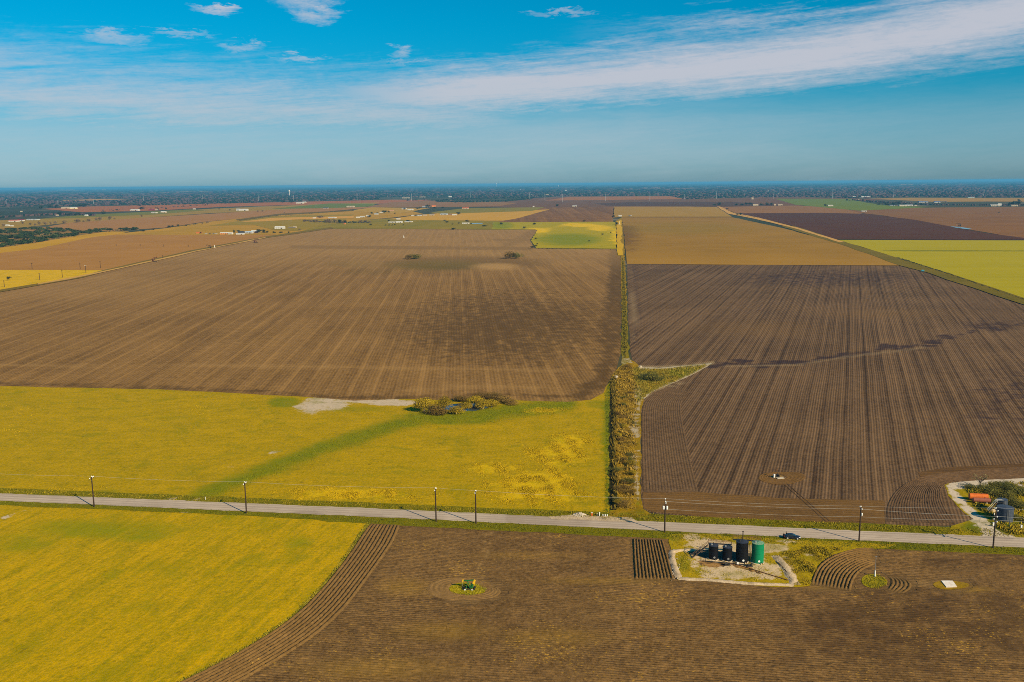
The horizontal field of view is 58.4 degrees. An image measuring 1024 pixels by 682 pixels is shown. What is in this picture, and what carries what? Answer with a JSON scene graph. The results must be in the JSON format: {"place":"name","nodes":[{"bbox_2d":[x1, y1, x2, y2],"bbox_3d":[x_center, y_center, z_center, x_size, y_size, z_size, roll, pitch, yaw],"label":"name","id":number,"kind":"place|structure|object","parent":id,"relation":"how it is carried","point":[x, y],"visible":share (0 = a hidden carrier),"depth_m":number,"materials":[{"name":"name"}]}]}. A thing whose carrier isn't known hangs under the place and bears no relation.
{"place":"outdoors","nodes":[
{"label":"outdoors","id":0,"kind":"place"},
{"bbox_2d":[0,270,101,288],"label":"dry grass field","id":1,"kind":"structure","parent":0,"point":[22,277],"depth_m":1105.71,"materials":[{"name":"plant"}]},
{"bbox_2d":[0,227,119,247],"bbox_3d":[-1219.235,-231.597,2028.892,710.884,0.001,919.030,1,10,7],"label":"scrub ground","id":2,"kind":"structure","parent":0,"point":[62,232],"depth_m":2108.07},
{"bbox_2d":[0,228,138,245],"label":"scrub brush","id":3,"kind":"object","parent":2,"relation":"on","point":[41,234],"visible":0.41,"depth_m":2072.36,"materials":[{"name":"green plant"}]},
{"bbox_2d":[0,231,128,252],"bbox_3d":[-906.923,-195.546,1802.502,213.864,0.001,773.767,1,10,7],"label":"grass margin","id":4,"kind":"object","parent":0,"point":[38,245],"depth_m":1770.73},
{"bbox_2d":[42,209,201,218],"bbox_3d":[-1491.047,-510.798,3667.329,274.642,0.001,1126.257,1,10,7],"label":"green field","id":5,"kind":"structure","parent":0,"point":[127,214],"depth_m":3552.14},
{"bbox_2d":[0,235,270,269],"bbox_3d":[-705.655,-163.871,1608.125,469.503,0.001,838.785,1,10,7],"label":"ploughed field","id":6,"kind":"structure","parent":0,"point":[104,252],"depth_m":1519.63,"materials":[{"name":"soil"}]},
{"bbox_2d":[38,237,264,283],"bbox_3d":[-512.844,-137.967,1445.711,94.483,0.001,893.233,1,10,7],"label":"dirt track","id":7,"kind":"structure","parent":0,"point":[139,263],"depth_m":1265.15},
{"bbox_2d":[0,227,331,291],"bbox_3d":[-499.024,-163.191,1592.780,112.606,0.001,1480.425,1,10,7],"label":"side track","id":8,"kind":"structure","parent":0,"point":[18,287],"depth_m":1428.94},
{"bbox_2d":[0,505,366,681],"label":"hay meadow","id":9,"kind":"structure","parent":0,"point":[99,595],"depth_m":244.79,"materials":[{"name":"plant"}]},
{"bbox_2d":[177,522,370,681],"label":"field edge weeds","id":10,"kind":"object","parent":9,"relation":"on","point":[335,570],"visible":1,"depth_m":236.12,"materials":[{"name":"green plant"}]},
{"bbox_2d":[0,203,375,228],"bbox_3d":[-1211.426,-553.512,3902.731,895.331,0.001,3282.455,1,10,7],"label":"hay field","id":11,"kind":"structure","parent":0,"point":[71,220],"depth_m":3273.44,"materials":[{"name":"plant"}]},
{"bbox_2d":[27,207,370,230],"bbox_3d":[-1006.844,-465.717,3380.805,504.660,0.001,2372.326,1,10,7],"label":"ploughed field","id":12,"kind":"structure","parent":0,"point":[152,222],"depth_m":2908.56,"materials":[{"name":"soil"}]},
{"bbox_2d":[47,200,427,211],"bbox_3d":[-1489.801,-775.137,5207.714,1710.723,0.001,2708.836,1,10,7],"label":"ploughed field","id":13,"kind":"structure","parent":0,"point":[105,208],"depth_m":5015.46,"materials":[{"name":"soil"}]},
{"bbox_2d":[116,211,421,234],"bbox_3d":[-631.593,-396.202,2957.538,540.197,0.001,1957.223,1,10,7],"label":"pasture","id":14,"kind":"structure","parent":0,"point":[203,228],"depth_m":2322.98,"materials":[{"name":"plant"}]},
{"bbox_2d":[210,214,353,230],"bbox_3d":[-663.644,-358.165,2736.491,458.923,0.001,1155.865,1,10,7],"label":"pasture","id":15,"kind":"structure","parent":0,"point":[301,224],"depth_m":2594.39,"materials":[{"name":"plant"}]},
{"bbox_2d":[181,523,399,681],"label":"soil ridges","id":16,"kind":"object","parent":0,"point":[328,602],"visible":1,"depth_m":226.21,"materials":[{"name":"soil"}]},
{"bbox_2d":[236,210,353,220],"bbox_3d":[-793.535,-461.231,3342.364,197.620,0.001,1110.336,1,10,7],"label":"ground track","id":17,"kind":"structure","parent":0,"point":[288,214],"depth_m":3362.99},
{"bbox_2d":[243,216,353,221],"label":"hay field","id":18,"kind":"structure","parent":0,"point":[277,219],"depth_m":2931.73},
{"bbox_2d":[0,405,599,509],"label":"tall grass","id":19,"kind":"structure","parent":0,"point":[527,491],"depth_m":327.71,"materials":[{"name":"plant"}]},
{"bbox_2d":[0,384,609,512],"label":"pasture","id":20,"kind":"structure","parent":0,"point":[78,438],"depth_m":373.62,"materials":[{"name":"plant"}]},
{"bbox_2d":[413,397,433,411],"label":"willow tree","id":21,"kind":"object","parent":20,"relation":"on","point":[421,403],"visible":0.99,"depth_m":427.50,"materials":[{"name":"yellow plant"}]},
{"bbox_2d":[423,403,442,414],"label":"shrub","id":22,"kind":"object","parent":20,"relation":"on","point":[431,409],"visible":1,"depth_m":423.36,"materials":[{"name":"brown plant"}]},
{"bbox_2d":[434,395,451,408],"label":"willow tree","id":23,"kind":"object","parent":20,"relation":"on","point":[442,402],"visible":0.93,"depth_m":429.63,"materials":[{"name":"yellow plant"}]},
{"bbox_2d":[446,405,464,413],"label":"willow tree","id":24,"kind":"object","parent":20,"relation":"on","point":[455,409],"visible":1,"depth_m":423.63,"materials":[{"name":"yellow plant"}]},
{"bbox_2d":[451,394,468,400],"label":"shrub","id":25,"kind":"object","parent":20,"relation":"on","point":[460,398],"visible":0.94,"depth_m":448.65,"materials":[{"name":"brown plant"}]},
{"bbox_2d":[457,401,473,410],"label":"willow tree","id":26,"kind":"object","parent":20,"relation":"on","point":[467,405],"visible":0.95,"depth_m":428.11,"materials":[{"name":"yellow plant"}]},
{"bbox_2d":[467,395,484,403],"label":"willow tree","id":27,"kind":"object","parent":20,"relation":"on","point":[474,399],"visible":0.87,"depth_m":442.77,"materials":[{"name":"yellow plant"}]},
{"bbox_2d":[474,399,493,408],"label":"willow tree","id":28,"kind":"object","parent":20,"relation":"on","point":[481,403],"visible":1,"depth_m":431.53,"materials":[{"name":"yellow plant"}]},
{"bbox_2d":[485,391,502,399],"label":"shrub","id":29,"kind":"object","parent":20,"relation":"on","point":[494,395],"visible":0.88,"depth_m":451.47,"materials":[{"name":"brown plant"}]},
{"bbox_2d":[496,395,514,402],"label":"shrub","id":30,"kind":"object","parent":20,"relation":"on","point":[502,399],"visible":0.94,"depth_m":445.68,"materials":[{"name":"brown plant"}]},
{"bbox_2d":[0,229,621,401],"bbox_3d":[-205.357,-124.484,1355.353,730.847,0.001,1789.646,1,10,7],"label":"ploughed field","id":31,"kind":"structure","parent":0,"point":[357,314],"depth_m":719.40,"materials":[{"name":"soil"}]},
{"bbox_2d":[274,203,373,208],"bbox_3d":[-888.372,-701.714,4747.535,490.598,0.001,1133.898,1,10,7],"label":"green field","id":32,"kind":"structure","parent":0,"point":[336,205],"depth_m":4692.27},
{"bbox_2d":[191,399,579,497],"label":"swale grass","id":33,"kind":"structure","parent":0,"point":[474,417],"depth_m":408.74,"materials":[{"name":"plant"}]},
{"bbox_2d":[354,207,426,213],"bbox_3d":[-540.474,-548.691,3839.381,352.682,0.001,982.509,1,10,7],"label":"hay field","id":34,"kind":"structure","parent":0,"point":[381,209],"depth_m":3835.44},
{"bbox_2d":[303,218,534,230],"bbox_3d":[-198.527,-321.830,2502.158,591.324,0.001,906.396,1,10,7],"label":"pasture","id":35,"kind":"structure","parent":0,"point":[414,224],"depth_m":2390.37,"materials":[{"name":"plant"}]},
{"bbox_2d":[369,200,515,206],"bbox_3d":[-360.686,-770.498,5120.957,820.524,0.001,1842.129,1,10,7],"label":"ploughed field","id":36,"kind":"structure","parent":0,"point":[437,204],"depth_m":4837.22,"materials":[{"name":"soil"}]},
{"bbox_2d":[443,403,485,410],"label":"pond","id":37,"kind":"structure","parent":0,"point":[473,408],"depth_m":436.27,"materials":[{"name":"blue liquid"}]},
{"bbox_2d":[449,582,484,593],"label":"well grass","id":38,"kind":"structure","parent":0,"point":[464,585],"depth_m":240.67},
{"bbox_2d":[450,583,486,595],"bbox_3d":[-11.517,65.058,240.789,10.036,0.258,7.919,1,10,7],"label":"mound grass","id":39,"kind":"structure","parent":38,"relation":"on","point":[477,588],"depth_m":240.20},
{"bbox_2d":[462,579,475,589],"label":"pumpjack","id":40,"kind":"object","parent":38,"relation":"on","point":[471,585],"visible":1,"depth_m":240.38,"materials":[{"name":"metal"}]},
{"bbox_2d":[393,209,549,220],"bbox_3d":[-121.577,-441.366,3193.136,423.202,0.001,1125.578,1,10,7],"label":"hay field","id":41,"kind":"structure","parent":0,"point":[493,216],"depth_m":2984.13,"materials":[{"name":"plant"}]},
{"bbox_2d":[430,207,543,213],"bbox_3d":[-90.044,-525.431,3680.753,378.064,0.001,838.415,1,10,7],"label":"green field","id":42,"kind":"structure","parent":0,"point":[475,210],"depth_m":3663.74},
{"bbox_2d":[0,493,1023,546],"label":"road","id":43,"kind":"structure","parent":0,"point":[929,538],"depth_m":288.88,"materials":[{"name":"asphalt"}]},
{"bbox_2d":[0,487,1023,554],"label":"road verge","id":44,"kind":"structure","parent":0,"point":[654,534],"depth_m":289.08,"materials":[{"name":"green plant"}]},
{"bbox_2d":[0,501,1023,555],"bbox_3d":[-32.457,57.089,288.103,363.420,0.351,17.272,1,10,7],"label":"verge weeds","id":45,"kind":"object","parent":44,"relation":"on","point":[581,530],"visible":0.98,"depth_m":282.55,"materials":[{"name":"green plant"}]},
{"bbox_2d":[663,498,667,532],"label":"utility pole","id":46,"kind":"object","parent":44,"relation":"on","point":[665,507],"visible":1,"depth_m":277.66,"materials":[{"name":"brown wood"}]},
{"bbox_2d":[15,474,1023,509],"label":"overhead wire","id":47,"kind":"object","parent":46,"relation":"attached to","point":[491,491],"visible":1,"depth_m":284.83,"materials":[{"name":"metal"}]},
{"bbox_2d":[992,507,998,547],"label":"utility pole","id":48,"kind":"object","parent":44,"relation":"on","point":[995,515],"visible":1,"depth_m":263.45,"materials":[{"name":"brown wood"}]},
{"bbox_2d":[0,181,1023,584],"bbox_3d":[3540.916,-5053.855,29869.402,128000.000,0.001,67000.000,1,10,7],"label":"ground","id":49,"kind":"structure","parent":0,"point":[6,211],"depth_m":4329.10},
{"bbox_2d":[0,181,1023,298],"bbox_3d":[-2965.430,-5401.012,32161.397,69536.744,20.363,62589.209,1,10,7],"label":"woods","id":50,"kind":"object","parent":49,"relation":"on","point":[52,196],"visible":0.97,"depth_m":9901.14,"materials":[{"name":"plant"}]},
{"bbox_2d":[0,0,1023,188],"label":"sky","id":51,"kind":"structure","parent":0,"point":[95,94],"materials":[{"name":"blue"}]},
{"bbox_2d":[492,222,616,248],"bbox_3d":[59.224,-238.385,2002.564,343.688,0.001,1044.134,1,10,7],"label":"weedy field","id":52,"kind":"structure","parent":0,"point":[564,234],"depth_m":1925.10,"materials":[{"name":"plant"}]},
{"bbox_2d":[499,207,613,221],"bbox_3d":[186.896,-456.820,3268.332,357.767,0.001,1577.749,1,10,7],"label":"ploughed field","id":53,"kind":"structure","parent":0,"point":[578,214],"depth_m":2997.73,"materials":[{"name":"soil"}]},
{"bbox_2d":[548,514,638,521],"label":"gravel driveway","id":54,"kind":"structure","parent":0,"point":[598,518],"depth_m":290.55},
{"bbox_2d":[608,379,616,509],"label":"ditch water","id":55,"kind":"structure","parent":0,"point":[611,464],"depth_m":360.20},
{"bbox_2d":[545,196,681,200],"bbox_3d":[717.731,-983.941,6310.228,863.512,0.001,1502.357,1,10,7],"label":"ploughed field","id":56,"kind":"structure","parent":0,"point":[620,198],"depth_m":6245.76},
{"bbox_2d":[616,220,623,254],"bbox_3d":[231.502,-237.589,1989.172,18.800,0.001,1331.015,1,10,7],"label":"yellow weed strip","id":57,"kind":"object","parent":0,"point":[619,245],"visible":0.93,"depth_m":1740.25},
{"bbox_2d":[616,217,629,365],"bbox_3d":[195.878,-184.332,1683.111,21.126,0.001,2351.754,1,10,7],"label":"grass strip","id":58,"kind":"object","parent":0,"point":[625,360],"depth_m":800.16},
{"bbox_2d":[621,258,627,357],"bbox_3d":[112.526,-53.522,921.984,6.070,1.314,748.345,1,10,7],"label":"fence weeds","id":59,"kind":"object","parent":58,"relation":"on","point":[624,340],"visible":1,"depth_m":736.88,"materials":[{"name":"green plant"}]},
{"bbox_2d":[240,526,1023,681],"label":"ploughed field","id":60,"kind":"structure","parent":0,"point":[502,588],"depth_m":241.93,"materials":[{"name":"soil"}]},
{"bbox_2d":[427,577,500,599],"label":"soil ridges","id":61,"kind":"object","parent":60,"relation":"on","point":[438,588],"visible":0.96,"depth_m":239.68,"materials":[{"name":"soil"}]},
{"bbox_2d":[632,539,673,579],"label":"soil ridges","id":62,"kind":"object","parent":60,"relation":"on","point":[650,559],"visible":1,"depth_m":257.58,"materials":[{"name":"soil"}]},
{"bbox_2d":[811,548,875,590],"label":"soil ridges","id":63,"kind":"object","parent":60,"relation":"on","point":[841,570],"visible":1,"depth_m":251.56,"materials":[{"name":"soil"}]},
{"bbox_2d":[886,576,911,593],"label":"soil ridges","id":64,"kind":"object","parent":60,"relation":"on","point":[900,585],"visible":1,"depth_m":240.71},
{"bbox_2d":[609,360,711,517],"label":"ditch bank","id":65,"kind":"structure","parent":0,"point":[639,509],"depth_m":381.14,"materials":[{"name":"green plant"}]},
{"bbox_2d":[603,382,610,511],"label":"bank grass","id":66,"kind":"structure","parent":65,"relation":"on","point":[608,409],"depth_m":379.87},
{"bbox_2d":[609,372,620,508],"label":"bank weeds","id":67,"kind":"object","parent":65,"relation":"on","point":[613,384],"visible":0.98,"depth_m":378.70,"materials":[{"name":"green plant"}]},
{"bbox_2d":[610,366,641,508],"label":"reeds","id":68,"kind":"object","parent":65,"relation":"on","point":[633,401],"visible":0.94,"depth_m":404.47,"materials":[{"name":"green plant"}]},
{"bbox_2d":[639,371,666,380],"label":"shrub","id":69,"kind":"object","parent":65,"relation":"on","point":[651,376],"visible":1,"depth_m":492.04,"materials":[{"name":"green plant"}]},
{"bbox_2d":[632,363,706,401],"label":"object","id":70,"kind":"structure","parent":0,"point":[643,381],"depth_m":498.41,"materials":[{"name":"plant"}]},
{"bbox_2d":[613,207,731,217],"bbox_3d":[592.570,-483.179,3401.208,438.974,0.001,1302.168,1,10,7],"label":"hay field","id":71,"kind":"structure","parent":0,"point":[671,211],"depth_m":3249.31,"materials":[{"name":"plant"}]},
{"bbox_2d":[484,196,882,207],"bbox_3d":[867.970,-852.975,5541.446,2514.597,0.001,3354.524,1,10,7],"label":"ploughed field","id":72,"kind":"structure","parent":0,"point":[538,202],"depth_m":5114.80,"materials":[{"name":"soil"}]},
{"bbox_2d":[595,202,782,206],"bbox_3d":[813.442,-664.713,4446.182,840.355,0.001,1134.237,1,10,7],"label":"ploughed field","id":73,"kind":"structure","parent":0,"point":[706,204],"depth_m":4400.61,"materials":[{"name":"soil"}]},
{"bbox_2d":[622,217,896,264],"bbox_3d":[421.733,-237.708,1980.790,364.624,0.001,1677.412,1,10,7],"label":"stubble field","id":74,"kind":"structure","parent":0,"point":[699,240],"depth_m":1529.90,"materials":[{"name":"plant"}]},
{"bbox_2d":[643,492,884,523],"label":"headland","id":75,"kind":"structure","parent":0,"point":[847,511],"depth_m":299.30,"materials":[{"name":"soil"}]},
{"bbox_2d":[717,206,842,241],"bbox_3d":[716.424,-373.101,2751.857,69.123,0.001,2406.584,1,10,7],"label":"dirt road","id":76,"kind":"structure","parent":0,"point":[729,212],"depth_m":2351.46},
{"bbox_2d":[669,534,896,586],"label":"dirt lot","id":77,"kind":"structure","parent":0,"point":[770,567],"depth_m":259.19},
{"bbox_2d":[668,548,694,577],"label":"earth berm","id":78,"kind":"structure","parent":77,"relation":"on","point":[674,566],"depth_m":257.79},
{"bbox_2d":[698,560,723,567],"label":"oil stain","id":79,"kind":"object","parent":77,"relation":"on","point":[709,564],"visible":1,"depth_m":254.97,"materials":[{"name":"soil"}]},
{"bbox_2d":[708,542,718,560],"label":"oil tank","id":80,"kind":"object","parent":77,"relation":"on","point":[713,551],"visible":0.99,"depth_m":257.65,"materials":[{"name":"metal"}]},
{"bbox_2d":[687,549,752,563],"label":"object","id":81,"kind":"object","parent":77,"relation":"on","point":[703,554],"visible":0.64,"depth_m":261.71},
{"bbox_2d":[721,544,732,561],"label":"oil tank","id":82,"kind":"object","parent":77,"relation":"on","point":[727,553],"visible":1,"depth_m":256.64,"materials":[{"name":"metal"}]},
{"bbox_2d":[672,535,782,582],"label":"pad weeds","id":83,"kind":"object","parent":77,"relation":"on","point":[682,563],"visible":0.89,"depth_m":255.68,"materials":[{"name":"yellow plant"}]},
{"bbox_2d":[679,577,793,586],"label":"earth berm","id":84,"kind":"structure","parent":77,"relation":"on","point":[734,582],"depth_m":243.15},
{"bbox_2d":[735,531,748,563],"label":"oil tank","id":85,"kind":"object","parent":77,"relation":"on","point":[742,544],"visible":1,"depth_m":255.38,"materials":[{"name":"metal"}]},
{"bbox_2d":[750,540,764,564],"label":"oil tank","id":86,"kind":"object","parent":77,"relation":"on","point":[757,555],"visible":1,"depth_m":254.74,"materials":[{"name":"metal"}]},
{"bbox_2d":[771,555,799,584],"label":"earth berm","id":87,"kind":"structure","parent":77,"relation":"on","point":[792,577],"depth_m":249.97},
{"bbox_2d":[784,533,800,539],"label":"parked car","id":88,"kind":"object","parent":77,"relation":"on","point":[791,536],"visible":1,"depth_m":272.19,"materials":[{"name":"blue paint"}]},
{"bbox_2d":[779,545,844,585],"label":"pad weeds","id":89,"kind":"object","parent":77,"relation":"on","point":[810,567],"visible":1,"depth_m":258.87,"materials":[{"name":"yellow plant"}]},
{"bbox_2d":[723,206,861,213],"bbox_3d":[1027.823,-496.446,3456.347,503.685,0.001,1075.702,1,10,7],"label":"ploughed field","id":90,"kind":"structure","parent":0,"point":[775,209],"depth_m":3390.99,"materials":[{"name":"soil"}]},
{"bbox_2d":[627,264,1023,525],"bbox_3d":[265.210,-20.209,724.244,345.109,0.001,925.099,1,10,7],"label":"ploughed field","id":91,"kind":"structure","parent":0,"point":[861,382],"depth_m":511.18,"materials":[{"name":"soil"}]},
{"bbox_2d":[641,387,697,491],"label":"soil ridges","id":92,"kind":"object","parent":91,"relation":"on","point":[666,464],"visible":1,"depth_m":368.83,"materials":[{"name":"soil"}]},
{"bbox_2d":[758,472,805,484],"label":"soil ridges","id":93,"kind":"object","parent":91,"relation":"on","point":[792,477],"visible":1,"depth_m":328.24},
{"bbox_2d":[886,467,1023,522],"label":"soil ridges","id":94,"kind":"object","parent":91,"relation":"on","point":[920,497],"visible":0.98,"depth_m":309.98,"materials":[{"name":"soil"}]},
{"bbox_2d":[778,199,921,210],"bbox_3d":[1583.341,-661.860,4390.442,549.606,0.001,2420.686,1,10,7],"label":"green field","id":95,"kind":"structure","parent":0,"point":[847,204],"depth_m":4090.75,"materials":[{"name":"plant"}]},
{"bbox_2d":[862,574,886,587],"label":"well grass","id":96,"kind":"structure","parent":0,"point":[866,578],"depth_m":243.30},
{"bbox_2d":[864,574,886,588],"bbox_3d":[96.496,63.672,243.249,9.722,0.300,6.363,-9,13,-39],"label":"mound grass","id":97,"kind":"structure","parent":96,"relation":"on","point":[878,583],"depth_m":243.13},
{"bbox_2d":[742,213,1023,239],"bbox_3d":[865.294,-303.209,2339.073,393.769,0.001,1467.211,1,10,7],"label":"ploughed field","id":98,"kind":"structure","parent":0,"point":[849,226],"depth_m":2063.51,"materials":[{"name":"soil"}]},
{"bbox_2d":[782,226,1023,303],"bbox_3d":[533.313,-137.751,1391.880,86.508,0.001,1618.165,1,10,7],"label":"grass margin","id":99,"kind":"object","parent":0,"point":[950,277],"depth_m":1072.75,"materials":[{"name":"plant"}]},
{"bbox_2d":[840,240,1023,297],"bbox_3d":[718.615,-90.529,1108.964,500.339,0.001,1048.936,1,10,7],"label":"yellow crop field","id":100,"kind":"structure","parent":0,"point":[998,264],"depth_m":1266.68,"materials":[{"name":"plant"}]},
{"bbox_2d":[851,207,1023,237],"bbox_3d":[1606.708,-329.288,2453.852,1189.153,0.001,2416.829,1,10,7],"label":"ploughed field","id":101,"kind":"structure","parent":0,"point":[1007,221],"depth_m":2625.11,"materials":[{"name":"soil"}]},
{"bbox_2d":[941,581,956,586],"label":"concrete slab","id":102,"kind":"structure","parent":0,"point":[949,583],"depth_m":241.21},
{"bbox_2d":[876,198,1023,201],"bbox_3d":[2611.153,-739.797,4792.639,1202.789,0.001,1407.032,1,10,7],"label":"hay field","id":103,"kind":"structure","parent":0,"point":[968,199],"depth_m":4876.31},
{"bbox_2d":[933,581,968,589],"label":"dry grass","id":104,"kind":"structure","parent":0,"point":[941,585],"depth_m":240.42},
{"bbox_2d":[918,463,1023,476],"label":"headland","id":105,"kind":"structure","parent":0,"point":[941,470],"depth_m":337.74,"materials":[{"name":"soil"}]},
{"bbox_2d":[945,478,1023,537],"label":"rough grass","id":106,"kind":"structure","parent":0,"point":[957,492],"depth_m":293.85,"materials":[{"name":"plant"}]},
{"bbox_2d":[968,493,988,498],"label":"fuel tank","id":107,"kind":"object","parent":106,"relation":"on","point":[976,495],"visible":0.92,"depth_m":303.20,"materials":[{"name":"metal"}]},
{"bbox_2d":[972,497,990,503],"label":"fuel tank","id":108,"kind":"object","parent":106,"relation":"on","point":[985,500],"visible":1,"depth_m":300.70,"materials":[{"name":"metal"}]},
{"bbox_2d":[983,485,1000,495],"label":"shrub","id":109,"kind":"object","parent":106,"relation":"on","point":[991,491],"visible":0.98,"depth_m":308.34,"materials":[{"name":"green plant"}]},
{"bbox_2d":[965,480,1023,534],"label":"plot weeds","id":110,"kind":"object","parent":106,"relation":"on","point":[1014,529],"visible":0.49,"depth_m":293.59,"materials":[{"name":"green plant"}]},
{"bbox_2d":[987,481,1012,489],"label":"shrub","id":111,"kind":"object","parent":106,"relation":"on","point":[1002,486],"visible":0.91,"depth_m":312.24,"materials":[{"name":"green plant"}]},
{"bbox_2d":[997,498,1007,504],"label":"storage tank","id":112,"kind":"object","parent":106,"relation":"on","point":[1004,501],"visible":0.52,"depth_m":292.52,"materials":[{"name":"metal"}]},
{"bbox_2d":[996,504,1013,522],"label":"storage tank","id":113,"kind":"object","parent":106,"relation":"on","point":[1005,513],"visible":0.89,"depth_m":283.96,"materials":[{"name":"metal"}]},
{"bbox_2d":[993,490,1016,498],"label":"shrub","id":114,"kind":"object","parent":106,"relation":"on","point":[1006,494],"visible":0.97,"depth_m":304.91,"materials":[{"name":"green plant"}]},
{"bbox_2d":[1007,485,1023,494],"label":"shrub","id":115,"kind":"object","parent":106,"relation":"on","point":[1020,490],"visible":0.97,"depth_m":309.16,"materials":[{"name":"green plant"}]},
{"bbox_2d":[1009,496,1023,506],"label":"shrub","id":116,"kind":"object","parent":106,"relation":"on","point":[1014,499],"visible":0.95,"depth_m":298.64,"materials":[{"name":"green plant"}]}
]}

